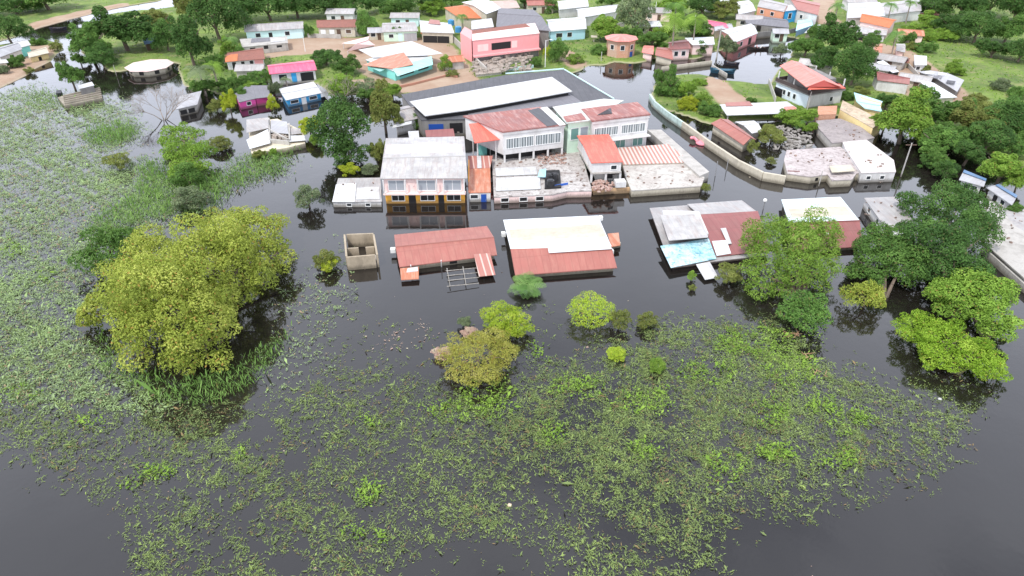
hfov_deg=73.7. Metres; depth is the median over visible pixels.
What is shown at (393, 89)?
tree
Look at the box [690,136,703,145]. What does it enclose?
pink float
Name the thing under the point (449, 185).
window
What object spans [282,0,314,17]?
tree
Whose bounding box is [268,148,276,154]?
bush
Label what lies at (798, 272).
tree
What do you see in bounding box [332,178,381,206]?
flooded annex
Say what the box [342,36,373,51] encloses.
canopy
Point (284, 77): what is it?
palm tree
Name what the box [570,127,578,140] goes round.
window
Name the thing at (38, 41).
bush
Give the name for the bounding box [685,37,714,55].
house
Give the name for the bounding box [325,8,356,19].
house
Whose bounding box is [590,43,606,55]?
bush
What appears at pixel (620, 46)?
round house
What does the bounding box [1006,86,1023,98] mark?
bush
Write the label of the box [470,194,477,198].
window
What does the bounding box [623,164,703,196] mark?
flooded hall
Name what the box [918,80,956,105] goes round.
house
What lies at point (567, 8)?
house
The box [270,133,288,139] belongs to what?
rubble
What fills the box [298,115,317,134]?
tree
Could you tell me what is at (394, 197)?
window
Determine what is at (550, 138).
window
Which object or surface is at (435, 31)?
house
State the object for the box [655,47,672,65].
house
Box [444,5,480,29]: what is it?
building
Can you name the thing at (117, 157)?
bush
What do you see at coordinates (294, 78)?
door
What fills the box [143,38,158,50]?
house
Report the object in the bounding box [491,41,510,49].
doorway
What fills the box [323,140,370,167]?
bush
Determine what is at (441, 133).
shed
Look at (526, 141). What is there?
window
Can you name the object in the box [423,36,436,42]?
doorway
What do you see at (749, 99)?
tree
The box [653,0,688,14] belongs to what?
tree
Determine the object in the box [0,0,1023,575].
water
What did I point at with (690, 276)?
bush
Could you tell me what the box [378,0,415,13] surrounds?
tree
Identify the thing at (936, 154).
tree
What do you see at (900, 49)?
house
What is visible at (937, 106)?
tree
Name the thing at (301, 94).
house
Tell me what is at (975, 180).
house
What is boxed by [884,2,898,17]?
palm tree
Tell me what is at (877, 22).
house
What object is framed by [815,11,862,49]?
tree
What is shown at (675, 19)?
palm tree
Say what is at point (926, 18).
bush
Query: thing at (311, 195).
tree
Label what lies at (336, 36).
yard wall
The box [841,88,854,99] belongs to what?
tree
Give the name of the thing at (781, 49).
bush
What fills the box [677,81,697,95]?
bush
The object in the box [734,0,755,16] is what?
house
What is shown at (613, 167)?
window
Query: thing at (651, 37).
tree
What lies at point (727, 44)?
tree
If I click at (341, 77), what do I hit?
bush
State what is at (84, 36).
tree
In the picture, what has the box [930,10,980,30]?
tree
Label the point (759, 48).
canoe
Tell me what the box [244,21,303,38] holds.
long house
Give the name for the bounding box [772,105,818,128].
bush
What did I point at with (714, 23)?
house
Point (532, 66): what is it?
yard wall
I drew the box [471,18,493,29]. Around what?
building
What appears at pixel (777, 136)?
bush
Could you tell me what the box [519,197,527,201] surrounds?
window
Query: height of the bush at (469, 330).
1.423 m
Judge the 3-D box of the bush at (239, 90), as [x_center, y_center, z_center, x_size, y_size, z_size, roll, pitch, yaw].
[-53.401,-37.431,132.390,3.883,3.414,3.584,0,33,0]
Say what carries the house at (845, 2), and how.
on the ground at (719, 91)
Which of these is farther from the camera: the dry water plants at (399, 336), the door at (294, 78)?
the door at (294, 78)
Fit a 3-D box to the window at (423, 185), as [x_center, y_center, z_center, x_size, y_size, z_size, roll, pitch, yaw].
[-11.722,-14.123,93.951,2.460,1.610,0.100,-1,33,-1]
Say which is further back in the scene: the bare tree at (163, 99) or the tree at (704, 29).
the tree at (704, 29)
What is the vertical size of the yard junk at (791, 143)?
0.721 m
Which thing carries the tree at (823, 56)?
on the ground at (719, 91)
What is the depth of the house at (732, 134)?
114.09 m
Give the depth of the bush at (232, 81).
135.85 m
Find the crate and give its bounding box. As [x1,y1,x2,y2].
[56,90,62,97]
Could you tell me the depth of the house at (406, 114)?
118.07 m
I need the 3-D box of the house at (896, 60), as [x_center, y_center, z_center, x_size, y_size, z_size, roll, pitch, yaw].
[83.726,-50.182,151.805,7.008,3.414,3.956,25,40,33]
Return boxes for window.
[278,74,286,80]
[290,99,298,103]
[309,95,316,99]
[388,180,404,190]
[391,195,404,200]
[418,180,435,190]
[420,195,434,200]
[444,180,461,190]
[447,195,460,200]
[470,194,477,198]
[501,197,508,202]
[506,135,533,148]
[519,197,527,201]
[535,132,560,145]
[535,196,543,200]
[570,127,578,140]
[580,126,588,134]
[594,126,617,134]
[610,165,616,169]
[615,140,625,147]
[621,122,645,133]
[632,138,642,145]
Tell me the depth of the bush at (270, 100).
126.59 m
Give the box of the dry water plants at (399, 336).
[363,318,429,351]
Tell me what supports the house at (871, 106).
on the ground at (719, 91)
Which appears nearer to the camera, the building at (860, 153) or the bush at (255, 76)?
the building at (860, 153)
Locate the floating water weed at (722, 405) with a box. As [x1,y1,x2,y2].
[0,289,998,575]
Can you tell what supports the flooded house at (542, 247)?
in the water
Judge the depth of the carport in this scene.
123.69 m
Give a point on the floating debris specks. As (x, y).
(348, 319)
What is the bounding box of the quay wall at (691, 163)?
[647,130,708,181]
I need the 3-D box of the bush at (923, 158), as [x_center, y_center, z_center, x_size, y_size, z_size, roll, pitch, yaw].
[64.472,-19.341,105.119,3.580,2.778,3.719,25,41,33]
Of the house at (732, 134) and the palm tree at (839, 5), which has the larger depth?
the palm tree at (839, 5)
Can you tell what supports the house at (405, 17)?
on the ground at (719, 91)
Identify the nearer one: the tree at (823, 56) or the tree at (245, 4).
the tree at (823, 56)
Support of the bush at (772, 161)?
in the water
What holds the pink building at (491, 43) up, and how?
on the ground at (719, 91)
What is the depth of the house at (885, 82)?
135.77 m
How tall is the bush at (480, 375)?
4.507 m
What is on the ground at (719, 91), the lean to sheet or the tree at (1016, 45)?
the tree at (1016, 45)
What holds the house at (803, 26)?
on the ground at (719, 91)
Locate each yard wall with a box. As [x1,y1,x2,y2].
[307,33,340,38]
[453,36,486,69]
[505,65,533,71]
[661,61,711,70]
[712,65,726,77]
[768,79,775,101]
[907,63,919,74]
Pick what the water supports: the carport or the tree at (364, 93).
the tree at (364, 93)
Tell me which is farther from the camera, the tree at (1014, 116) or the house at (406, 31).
the house at (406, 31)
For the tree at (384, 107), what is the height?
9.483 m
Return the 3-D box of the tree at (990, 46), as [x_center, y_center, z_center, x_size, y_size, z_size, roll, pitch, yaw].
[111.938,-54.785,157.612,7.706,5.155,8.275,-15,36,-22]
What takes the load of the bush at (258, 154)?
in the water
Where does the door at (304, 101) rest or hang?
in the house at (301, 94)
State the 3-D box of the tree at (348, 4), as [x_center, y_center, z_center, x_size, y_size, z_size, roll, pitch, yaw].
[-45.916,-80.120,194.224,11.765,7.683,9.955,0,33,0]
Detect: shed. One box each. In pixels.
[408,131,418,137]
[425,129,454,136]
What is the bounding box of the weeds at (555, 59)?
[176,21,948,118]
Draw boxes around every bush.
[0,65,9,73]
[6,54,25,67]
[22,67,35,73]
[29,38,47,45]
[48,39,63,51]
[70,54,85,65]
[169,162,204,186]
[169,185,214,212]
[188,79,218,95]
[204,52,227,70]
[206,98,223,111]
[206,135,233,150]
[214,73,245,92]
[217,35,236,53]
[226,86,245,100]
[242,69,271,84]
[242,80,258,86]
[251,149,266,157]
[266,93,279,110]
[267,80,281,96]
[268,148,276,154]
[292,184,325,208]
[309,134,321,144]
[311,249,340,268]
[317,256,337,271]
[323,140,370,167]
[324,73,357,95]
[338,162,360,175]
[356,77,383,92]
[361,163,378,174]
[366,138,385,161]
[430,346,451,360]
[435,326,519,387]
[437,54,452,70]
[445,69,458,76]
[457,316,470,326]
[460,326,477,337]
[479,300,535,337]
[507,271,546,298]
[528,56,541,66]
[542,45,550,56]
[548,37,568,61]
[565,53,586,64]
[565,290,616,328]
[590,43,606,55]
[606,346,626,361]
[607,308,631,330]
[637,311,659,328]
[649,356,666,373]
[652,27,674,35]
[653,68,666,82]
[653,81,665,94]
[656,40,668,47]
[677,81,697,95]
[677,94,699,111]
[687,270,696,280]
[688,284,696,290]
[692,78,707,85]
[692,90,713,105]
[695,28,712,36]
[696,40,708,54]
[697,100,721,116]
[701,183,710,191]
[714,261,743,283]
[746,139,759,152]
[757,123,786,143]
[765,157,776,164]
[772,43,790,55]
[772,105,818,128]
[775,289,833,333]
[802,122,818,132]
[838,278,886,308]
[853,86,870,94]
[862,30,881,43]
[899,31,916,42]
[900,22,924,31]
[905,41,919,49]
[913,41,938,52]
[918,9,938,28]
[918,153,938,168]
[920,64,931,70]
[922,28,942,40]
[932,28,960,40]
[943,59,966,75]
[948,182,969,197]
[962,92,989,105]
[976,101,992,110]
[988,77,1014,90]
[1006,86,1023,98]
[1006,202,1023,212]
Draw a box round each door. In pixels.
[291,73,296,81]
[301,97,306,103]
[398,33,402,40]
[407,180,414,191]
[437,180,442,191]
[481,194,486,201]
[779,34,783,41]
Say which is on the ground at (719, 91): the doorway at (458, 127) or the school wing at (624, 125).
the school wing at (624, 125)
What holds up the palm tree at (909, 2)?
on the ground at (719, 91)
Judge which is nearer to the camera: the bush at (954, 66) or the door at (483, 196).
the door at (483, 196)
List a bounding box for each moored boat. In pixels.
[49,26,66,29]
[710,67,735,73]
[724,61,739,65]
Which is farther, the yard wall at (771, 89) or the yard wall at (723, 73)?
the yard wall at (723, 73)
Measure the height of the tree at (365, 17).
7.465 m
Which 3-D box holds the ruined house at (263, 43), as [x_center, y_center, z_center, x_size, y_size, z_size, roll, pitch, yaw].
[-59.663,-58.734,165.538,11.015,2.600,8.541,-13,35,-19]
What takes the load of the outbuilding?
on the ground at (719, 91)
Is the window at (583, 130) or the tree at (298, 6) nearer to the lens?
the window at (583, 130)
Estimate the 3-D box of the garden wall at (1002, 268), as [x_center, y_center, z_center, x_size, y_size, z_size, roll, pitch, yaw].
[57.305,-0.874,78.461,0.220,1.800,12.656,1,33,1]
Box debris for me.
[537,152,566,164]
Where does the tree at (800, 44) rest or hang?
on the ground at (719, 91)
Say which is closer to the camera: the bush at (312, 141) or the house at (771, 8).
the bush at (312, 141)
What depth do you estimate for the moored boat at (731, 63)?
154.67 m
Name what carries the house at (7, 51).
on the ground at (719, 91)
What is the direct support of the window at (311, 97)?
in the house at (301, 94)
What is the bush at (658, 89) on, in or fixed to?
on the ground at (719, 91)
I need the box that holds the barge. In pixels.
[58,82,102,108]
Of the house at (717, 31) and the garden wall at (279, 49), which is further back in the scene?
the house at (717, 31)
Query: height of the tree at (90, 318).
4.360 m
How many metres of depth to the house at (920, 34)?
170.27 m
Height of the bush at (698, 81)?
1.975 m
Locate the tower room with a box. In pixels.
[577,134,622,182]
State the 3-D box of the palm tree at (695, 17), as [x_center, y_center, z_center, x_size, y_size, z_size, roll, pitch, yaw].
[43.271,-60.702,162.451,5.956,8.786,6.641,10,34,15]
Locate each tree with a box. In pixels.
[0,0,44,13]
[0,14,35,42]
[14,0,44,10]
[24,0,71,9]
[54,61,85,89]
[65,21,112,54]
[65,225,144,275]
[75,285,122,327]
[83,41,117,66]
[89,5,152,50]
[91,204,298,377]
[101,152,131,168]
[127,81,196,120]
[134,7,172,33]
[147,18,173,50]
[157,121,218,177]
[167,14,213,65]
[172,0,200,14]
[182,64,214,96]
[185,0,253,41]
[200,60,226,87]
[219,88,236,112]
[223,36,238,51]
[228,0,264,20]
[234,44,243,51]
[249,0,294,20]
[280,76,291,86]
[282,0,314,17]
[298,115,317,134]
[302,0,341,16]
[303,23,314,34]
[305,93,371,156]
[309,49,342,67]
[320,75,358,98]
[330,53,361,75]
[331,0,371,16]
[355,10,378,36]
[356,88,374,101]
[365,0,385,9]
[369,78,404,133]
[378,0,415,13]
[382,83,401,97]
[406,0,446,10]
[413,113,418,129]
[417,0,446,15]
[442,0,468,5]
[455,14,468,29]
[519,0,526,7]
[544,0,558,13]
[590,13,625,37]
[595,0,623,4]
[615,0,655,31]
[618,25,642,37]
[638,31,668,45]
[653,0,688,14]
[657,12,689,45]
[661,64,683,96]
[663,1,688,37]
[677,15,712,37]
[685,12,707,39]
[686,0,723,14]
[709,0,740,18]
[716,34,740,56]
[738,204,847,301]
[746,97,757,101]
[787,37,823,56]
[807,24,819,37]
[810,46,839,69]
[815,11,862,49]
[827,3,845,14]
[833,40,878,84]
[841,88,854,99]
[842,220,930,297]
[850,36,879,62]
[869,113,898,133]
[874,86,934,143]
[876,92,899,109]
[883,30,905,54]
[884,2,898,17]
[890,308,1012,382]
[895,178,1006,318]
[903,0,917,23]
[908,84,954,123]
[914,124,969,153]
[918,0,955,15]
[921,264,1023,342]
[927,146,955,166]
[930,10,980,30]
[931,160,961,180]
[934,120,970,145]
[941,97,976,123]
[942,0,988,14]
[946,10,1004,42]
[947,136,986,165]
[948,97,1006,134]
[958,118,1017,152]
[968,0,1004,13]
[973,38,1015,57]
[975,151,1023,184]
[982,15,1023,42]
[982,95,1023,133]
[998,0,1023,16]
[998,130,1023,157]
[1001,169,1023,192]
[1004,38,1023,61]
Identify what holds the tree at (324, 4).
on the ground at (719, 91)
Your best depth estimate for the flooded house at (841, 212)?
88.58 m
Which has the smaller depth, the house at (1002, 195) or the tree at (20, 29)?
the house at (1002, 195)
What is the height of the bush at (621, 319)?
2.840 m
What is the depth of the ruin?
150.45 m
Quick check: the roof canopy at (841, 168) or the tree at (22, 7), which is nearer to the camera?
the roof canopy at (841, 168)
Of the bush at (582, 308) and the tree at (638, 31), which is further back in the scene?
the tree at (638, 31)
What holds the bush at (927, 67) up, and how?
on the ground at (719, 91)
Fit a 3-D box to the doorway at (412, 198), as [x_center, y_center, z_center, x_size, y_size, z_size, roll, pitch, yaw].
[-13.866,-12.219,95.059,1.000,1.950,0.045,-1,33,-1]
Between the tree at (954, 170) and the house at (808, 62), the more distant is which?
the house at (808, 62)
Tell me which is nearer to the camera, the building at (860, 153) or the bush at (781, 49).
the building at (860, 153)
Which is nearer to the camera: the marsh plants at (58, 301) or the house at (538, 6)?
the marsh plants at (58, 301)
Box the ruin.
[475,55,531,76]
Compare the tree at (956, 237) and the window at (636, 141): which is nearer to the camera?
the tree at (956, 237)
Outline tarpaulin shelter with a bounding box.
[736,121,760,138]
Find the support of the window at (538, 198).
in the shop row
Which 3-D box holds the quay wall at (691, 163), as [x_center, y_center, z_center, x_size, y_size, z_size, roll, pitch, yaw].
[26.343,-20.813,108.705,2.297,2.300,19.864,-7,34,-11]
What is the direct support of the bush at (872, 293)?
on the water
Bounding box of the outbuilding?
[815,106,836,121]
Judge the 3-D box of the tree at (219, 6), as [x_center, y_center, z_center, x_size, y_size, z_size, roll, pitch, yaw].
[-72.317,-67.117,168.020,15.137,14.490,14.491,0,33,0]
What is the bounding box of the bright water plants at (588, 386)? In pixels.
[0,238,878,544]
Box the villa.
[774,60,845,107]
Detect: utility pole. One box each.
[715,28,724,59]
[900,143,916,176]
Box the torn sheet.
[598,108,611,114]
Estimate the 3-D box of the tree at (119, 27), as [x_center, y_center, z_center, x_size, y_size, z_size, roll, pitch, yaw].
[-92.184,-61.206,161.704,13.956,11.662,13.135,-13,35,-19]
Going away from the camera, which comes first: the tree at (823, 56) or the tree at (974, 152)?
the tree at (974, 152)
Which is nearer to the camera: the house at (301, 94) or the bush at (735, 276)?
the bush at (735, 276)
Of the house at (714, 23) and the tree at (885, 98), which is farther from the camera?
the house at (714, 23)
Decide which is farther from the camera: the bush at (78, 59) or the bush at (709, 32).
the bush at (709, 32)
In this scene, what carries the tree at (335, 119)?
on the water
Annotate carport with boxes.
[720,101,798,118]
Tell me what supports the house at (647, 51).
on the ground at (719, 91)
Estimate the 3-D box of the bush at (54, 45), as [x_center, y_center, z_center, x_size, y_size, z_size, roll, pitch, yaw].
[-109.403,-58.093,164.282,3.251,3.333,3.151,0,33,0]
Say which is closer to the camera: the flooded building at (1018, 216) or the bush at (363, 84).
the flooded building at (1018, 216)
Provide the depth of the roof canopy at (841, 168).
101.17 m
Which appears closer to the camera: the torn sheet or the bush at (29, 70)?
the torn sheet
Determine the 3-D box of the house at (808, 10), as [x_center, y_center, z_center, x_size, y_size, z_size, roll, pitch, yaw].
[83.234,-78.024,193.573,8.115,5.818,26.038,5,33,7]
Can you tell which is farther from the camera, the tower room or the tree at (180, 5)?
the tree at (180, 5)
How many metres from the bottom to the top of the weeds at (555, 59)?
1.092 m
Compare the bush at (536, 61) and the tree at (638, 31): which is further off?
the tree at (638, 31)
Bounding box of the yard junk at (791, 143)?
[773,125,812,149]
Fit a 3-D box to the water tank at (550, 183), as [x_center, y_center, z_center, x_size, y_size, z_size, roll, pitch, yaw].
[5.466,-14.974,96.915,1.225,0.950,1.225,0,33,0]
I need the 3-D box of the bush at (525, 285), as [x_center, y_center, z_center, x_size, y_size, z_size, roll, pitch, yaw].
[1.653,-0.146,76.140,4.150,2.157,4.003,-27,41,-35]
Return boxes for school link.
[553,99,623,153]
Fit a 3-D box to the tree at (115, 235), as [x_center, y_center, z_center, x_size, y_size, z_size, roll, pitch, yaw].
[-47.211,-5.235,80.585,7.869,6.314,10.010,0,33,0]
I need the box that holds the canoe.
[749,46,769,49]
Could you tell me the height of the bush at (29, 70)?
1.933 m
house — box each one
[0,43,22,62]
[0,59,8,65]
[13,39,30,56]
[27,47,49,62]
[125,59,173,76]
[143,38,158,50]
[176,91,201,115]
[225,48,264,69]
[234,64,266,77]
[235,85,269,109]
[240,36,288,50]
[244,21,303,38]
[267,60,316,84]
[279,82,321,106]
[316,19,356,36]
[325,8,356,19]
[359,41,442,80]
[367,27,383,39]
[380,136,468,203]
[382,22,417,41]
[389,13,419,26]
[390,226,496,286]
[392,105,417,134]
[419,19,453,42]
[439,55,464,69]
[468,156,492,201]
[501,215,620,276]
[526,0,554,13]
[546,17,586,41]
[557,0,588,17]
[576,4,617,25]
[605,34,637,57]
[634,21,661,34]
[642,45,653,61]
[644,7,671,21]
[650,200,768,279]
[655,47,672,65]
[668,40,690,60]
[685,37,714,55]
[708,20,727,34]
[711,118,755,151]
[714,23,732,38]
[722,24,757,50]
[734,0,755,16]
[736,14,763,26]
[744,14,788,31]
[756,0,787,18]
[770,28,789,42]
[781,197,862,251]
[783,5,796,22]
[784,0,819,24]
[795,19,812,37]
[799,58,832,74]
[841,0,877,10]
[846,2,884,26]
[853,92,882,114]
[858,25,886,41]
[860,13,895,38]
[863,197,914,235]
[866,63,896,75]
[872,71,909,93]
[874,53,908,70]
[875,44,882,52]
[876,60,898,75]
[881,0,921,22]
[895,44,905,55]
[896,29,924,42]
[899,72,932,89]
[914,55,926,71]
[918,70,963,95]
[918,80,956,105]
[920,2,939,14]
[959,170,985,193]
[986,184,1016,207]
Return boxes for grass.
[16,83,300,406]
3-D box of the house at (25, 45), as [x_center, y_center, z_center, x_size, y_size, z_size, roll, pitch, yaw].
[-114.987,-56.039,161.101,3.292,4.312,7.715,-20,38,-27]
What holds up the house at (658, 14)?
on the ground at (719, 91)
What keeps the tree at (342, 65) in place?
on the ground at (719, 91)
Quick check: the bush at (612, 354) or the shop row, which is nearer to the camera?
the bush at (612, 354)
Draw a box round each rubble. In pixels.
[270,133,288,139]
[470,52,532,72]
[591,179,614,192]
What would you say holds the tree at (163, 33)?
on the ground at (719, 91)
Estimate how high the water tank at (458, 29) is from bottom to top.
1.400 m
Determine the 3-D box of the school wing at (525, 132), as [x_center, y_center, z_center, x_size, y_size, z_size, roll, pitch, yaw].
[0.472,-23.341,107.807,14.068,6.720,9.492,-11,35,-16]
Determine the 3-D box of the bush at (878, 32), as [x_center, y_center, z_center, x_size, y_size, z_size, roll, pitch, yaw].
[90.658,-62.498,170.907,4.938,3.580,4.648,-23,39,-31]
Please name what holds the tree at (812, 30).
on the ground at (719, 91)
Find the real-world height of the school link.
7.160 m
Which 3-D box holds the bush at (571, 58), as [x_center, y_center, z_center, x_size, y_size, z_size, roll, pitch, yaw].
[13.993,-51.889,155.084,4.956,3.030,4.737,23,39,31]
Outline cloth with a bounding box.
[538,169,545,176]
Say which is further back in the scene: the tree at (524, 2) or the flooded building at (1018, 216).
the tree at (524, 2)
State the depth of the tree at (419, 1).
198.13 m
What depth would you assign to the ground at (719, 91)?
159.73 m
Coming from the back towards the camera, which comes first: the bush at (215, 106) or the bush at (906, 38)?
the bush at (906, 38)
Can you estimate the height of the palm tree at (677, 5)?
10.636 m
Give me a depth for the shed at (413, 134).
112.53 m
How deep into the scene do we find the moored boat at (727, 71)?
149.22 m
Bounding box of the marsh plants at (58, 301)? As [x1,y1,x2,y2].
[0,80,357,421]
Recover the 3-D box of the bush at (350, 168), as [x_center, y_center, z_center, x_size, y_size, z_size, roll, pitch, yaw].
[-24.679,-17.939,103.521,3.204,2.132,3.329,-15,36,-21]
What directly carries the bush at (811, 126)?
in the water
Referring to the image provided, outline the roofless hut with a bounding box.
[344,233,379,269]
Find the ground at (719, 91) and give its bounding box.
[0,0,1023,162]
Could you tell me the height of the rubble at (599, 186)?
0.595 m
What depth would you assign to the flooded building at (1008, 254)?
82.24 m
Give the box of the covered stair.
[469,123,499,160]
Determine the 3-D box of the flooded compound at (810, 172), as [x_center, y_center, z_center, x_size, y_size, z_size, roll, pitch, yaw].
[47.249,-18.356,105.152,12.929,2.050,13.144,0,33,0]
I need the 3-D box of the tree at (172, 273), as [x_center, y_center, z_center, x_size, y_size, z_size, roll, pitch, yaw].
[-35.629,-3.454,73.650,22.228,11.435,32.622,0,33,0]
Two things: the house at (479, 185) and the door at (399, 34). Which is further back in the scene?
the door at (399, 34)
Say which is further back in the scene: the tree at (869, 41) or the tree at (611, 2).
the tree at (611, 2)
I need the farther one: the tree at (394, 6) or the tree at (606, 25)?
the tree at (394, 6)
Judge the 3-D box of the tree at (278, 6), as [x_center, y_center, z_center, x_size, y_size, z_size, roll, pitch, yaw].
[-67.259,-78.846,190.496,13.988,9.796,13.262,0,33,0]
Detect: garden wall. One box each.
[264,47,286,53]
[400,74,457,87]
[980,246,1023,292]
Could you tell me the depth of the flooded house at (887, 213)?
90.36 m
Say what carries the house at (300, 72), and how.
on the ground at (719, 91)
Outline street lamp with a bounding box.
[545,39,551,66]
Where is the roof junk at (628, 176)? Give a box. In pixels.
[337,125,1022,242]
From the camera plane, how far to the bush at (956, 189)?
96.33 m
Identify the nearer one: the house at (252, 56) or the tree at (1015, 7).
the house at (252, 56)
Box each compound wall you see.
[649,94,683,128]
[681,120,785,184]
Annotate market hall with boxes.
[401,68,613,136]
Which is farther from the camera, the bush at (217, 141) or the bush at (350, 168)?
the bush at (217, 141)
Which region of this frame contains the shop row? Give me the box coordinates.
[492,148,629,202]
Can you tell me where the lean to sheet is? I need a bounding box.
[317,84,328,100]
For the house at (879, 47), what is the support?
on the ground at (719, 91)
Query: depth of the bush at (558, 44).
153.74 m
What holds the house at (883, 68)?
on the ground at (719, 91)
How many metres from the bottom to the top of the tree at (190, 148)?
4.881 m
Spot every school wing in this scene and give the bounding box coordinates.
[463,107,565,162]
[581,102,650,148]
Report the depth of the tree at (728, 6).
191.32 m
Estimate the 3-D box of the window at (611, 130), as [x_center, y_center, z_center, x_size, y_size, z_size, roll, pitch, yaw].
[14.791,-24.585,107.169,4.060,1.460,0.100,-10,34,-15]
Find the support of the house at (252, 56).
on the ground at (719, 91)
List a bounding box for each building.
[246,117,305,157]
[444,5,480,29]
[460,23,540,61]
[462,0,499,27]
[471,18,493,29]
[492,0,519,8]
[496,8,550,49]
[838,101,879,136]
[979,201,1023,281]
[1002,207,1023,230]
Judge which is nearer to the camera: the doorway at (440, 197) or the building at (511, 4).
the doorway at (440, 197)
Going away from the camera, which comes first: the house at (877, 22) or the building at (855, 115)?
the building at (855, 115)
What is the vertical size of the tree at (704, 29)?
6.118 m
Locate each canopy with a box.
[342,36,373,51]
[829,165,854,172]
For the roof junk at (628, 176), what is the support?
on the shop row
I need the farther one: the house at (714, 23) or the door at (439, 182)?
the house at (714, 23)
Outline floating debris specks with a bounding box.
[38,165,989,575]
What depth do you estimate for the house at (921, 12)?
197.41 m
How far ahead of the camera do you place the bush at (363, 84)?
135.40 m
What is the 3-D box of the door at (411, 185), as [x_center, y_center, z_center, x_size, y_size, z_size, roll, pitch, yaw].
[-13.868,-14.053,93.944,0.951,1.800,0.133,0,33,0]
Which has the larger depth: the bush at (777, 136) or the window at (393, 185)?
the bush at (777, 136)
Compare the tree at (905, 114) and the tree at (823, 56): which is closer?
the tree at (905, 114)
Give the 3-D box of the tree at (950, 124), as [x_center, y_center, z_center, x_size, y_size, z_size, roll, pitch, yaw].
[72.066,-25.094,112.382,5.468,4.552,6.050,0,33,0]
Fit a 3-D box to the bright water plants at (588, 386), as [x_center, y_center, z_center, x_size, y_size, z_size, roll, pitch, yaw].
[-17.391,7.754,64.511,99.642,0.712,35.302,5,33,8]
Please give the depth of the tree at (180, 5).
187.05 m
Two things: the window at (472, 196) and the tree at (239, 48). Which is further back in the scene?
the tree at (239, 48)
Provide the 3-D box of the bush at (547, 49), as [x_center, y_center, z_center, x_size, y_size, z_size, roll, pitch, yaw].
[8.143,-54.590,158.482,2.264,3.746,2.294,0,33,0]
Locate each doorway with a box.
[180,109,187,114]
[300,72,313,80]
[408,195,415,202]
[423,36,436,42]
[437,36,448,42]
[438,195,443,202]
[450,123,462,132]
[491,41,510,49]
[774,86,782,97]
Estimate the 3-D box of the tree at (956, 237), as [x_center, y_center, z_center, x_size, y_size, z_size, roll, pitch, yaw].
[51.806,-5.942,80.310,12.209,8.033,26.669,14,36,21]
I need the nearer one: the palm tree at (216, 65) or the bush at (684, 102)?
the bush at (684, 102)
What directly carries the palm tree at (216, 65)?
on the ground at (719, 91)
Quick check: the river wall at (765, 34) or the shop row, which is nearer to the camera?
the shop row
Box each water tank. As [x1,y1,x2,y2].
[448,19,453,25]
[455,26,461,32]
[545,173,552,180]
[546,179,554,186]
[552,172,558,180]
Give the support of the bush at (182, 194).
on the water
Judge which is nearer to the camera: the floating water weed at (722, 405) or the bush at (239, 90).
the floating water weed at (722, 405)
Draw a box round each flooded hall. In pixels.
[618,144,683,170]
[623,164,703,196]
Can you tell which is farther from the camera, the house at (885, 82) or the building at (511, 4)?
the building at (511, 4)
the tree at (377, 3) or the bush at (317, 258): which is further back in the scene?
the tree at (377, 3)
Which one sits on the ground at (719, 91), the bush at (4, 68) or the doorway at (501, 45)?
the bush at (4, 68)
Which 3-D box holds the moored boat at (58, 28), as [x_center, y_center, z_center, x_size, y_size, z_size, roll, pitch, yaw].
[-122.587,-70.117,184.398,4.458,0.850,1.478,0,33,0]
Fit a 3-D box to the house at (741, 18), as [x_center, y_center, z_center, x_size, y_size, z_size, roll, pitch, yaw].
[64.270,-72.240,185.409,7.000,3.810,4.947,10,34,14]
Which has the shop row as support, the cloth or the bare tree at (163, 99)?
the cloth
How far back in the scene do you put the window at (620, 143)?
109.14 m
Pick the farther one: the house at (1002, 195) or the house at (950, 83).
the house at (950, 83)
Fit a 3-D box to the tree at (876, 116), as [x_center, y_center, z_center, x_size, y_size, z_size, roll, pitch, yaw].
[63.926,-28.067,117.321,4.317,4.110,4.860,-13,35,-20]
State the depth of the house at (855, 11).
188.91 m
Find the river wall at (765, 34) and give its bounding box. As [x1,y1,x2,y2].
[756,28,795,38]
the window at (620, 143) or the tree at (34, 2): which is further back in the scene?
the tree at (34, 2)
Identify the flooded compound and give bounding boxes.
[783,147,858,186]
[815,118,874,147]
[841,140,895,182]
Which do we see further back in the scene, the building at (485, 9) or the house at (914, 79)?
the building at (485, 9)
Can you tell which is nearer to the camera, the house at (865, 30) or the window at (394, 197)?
the window at (394, 197)
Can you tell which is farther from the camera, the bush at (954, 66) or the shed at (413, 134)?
the bush at (954, 66)
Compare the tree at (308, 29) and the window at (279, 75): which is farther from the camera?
the tree at (308, 29)
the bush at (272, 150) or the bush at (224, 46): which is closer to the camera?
the bush at (272, 150)
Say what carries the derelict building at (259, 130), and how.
on the ground at (719, 91)
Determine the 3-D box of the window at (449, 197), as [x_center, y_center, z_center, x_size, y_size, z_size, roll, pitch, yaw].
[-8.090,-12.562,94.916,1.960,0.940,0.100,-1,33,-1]
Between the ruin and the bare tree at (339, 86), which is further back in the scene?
the ruin
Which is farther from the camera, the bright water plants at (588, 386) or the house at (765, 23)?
the house at (765, 23)
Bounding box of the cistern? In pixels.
[614,178,625,187]

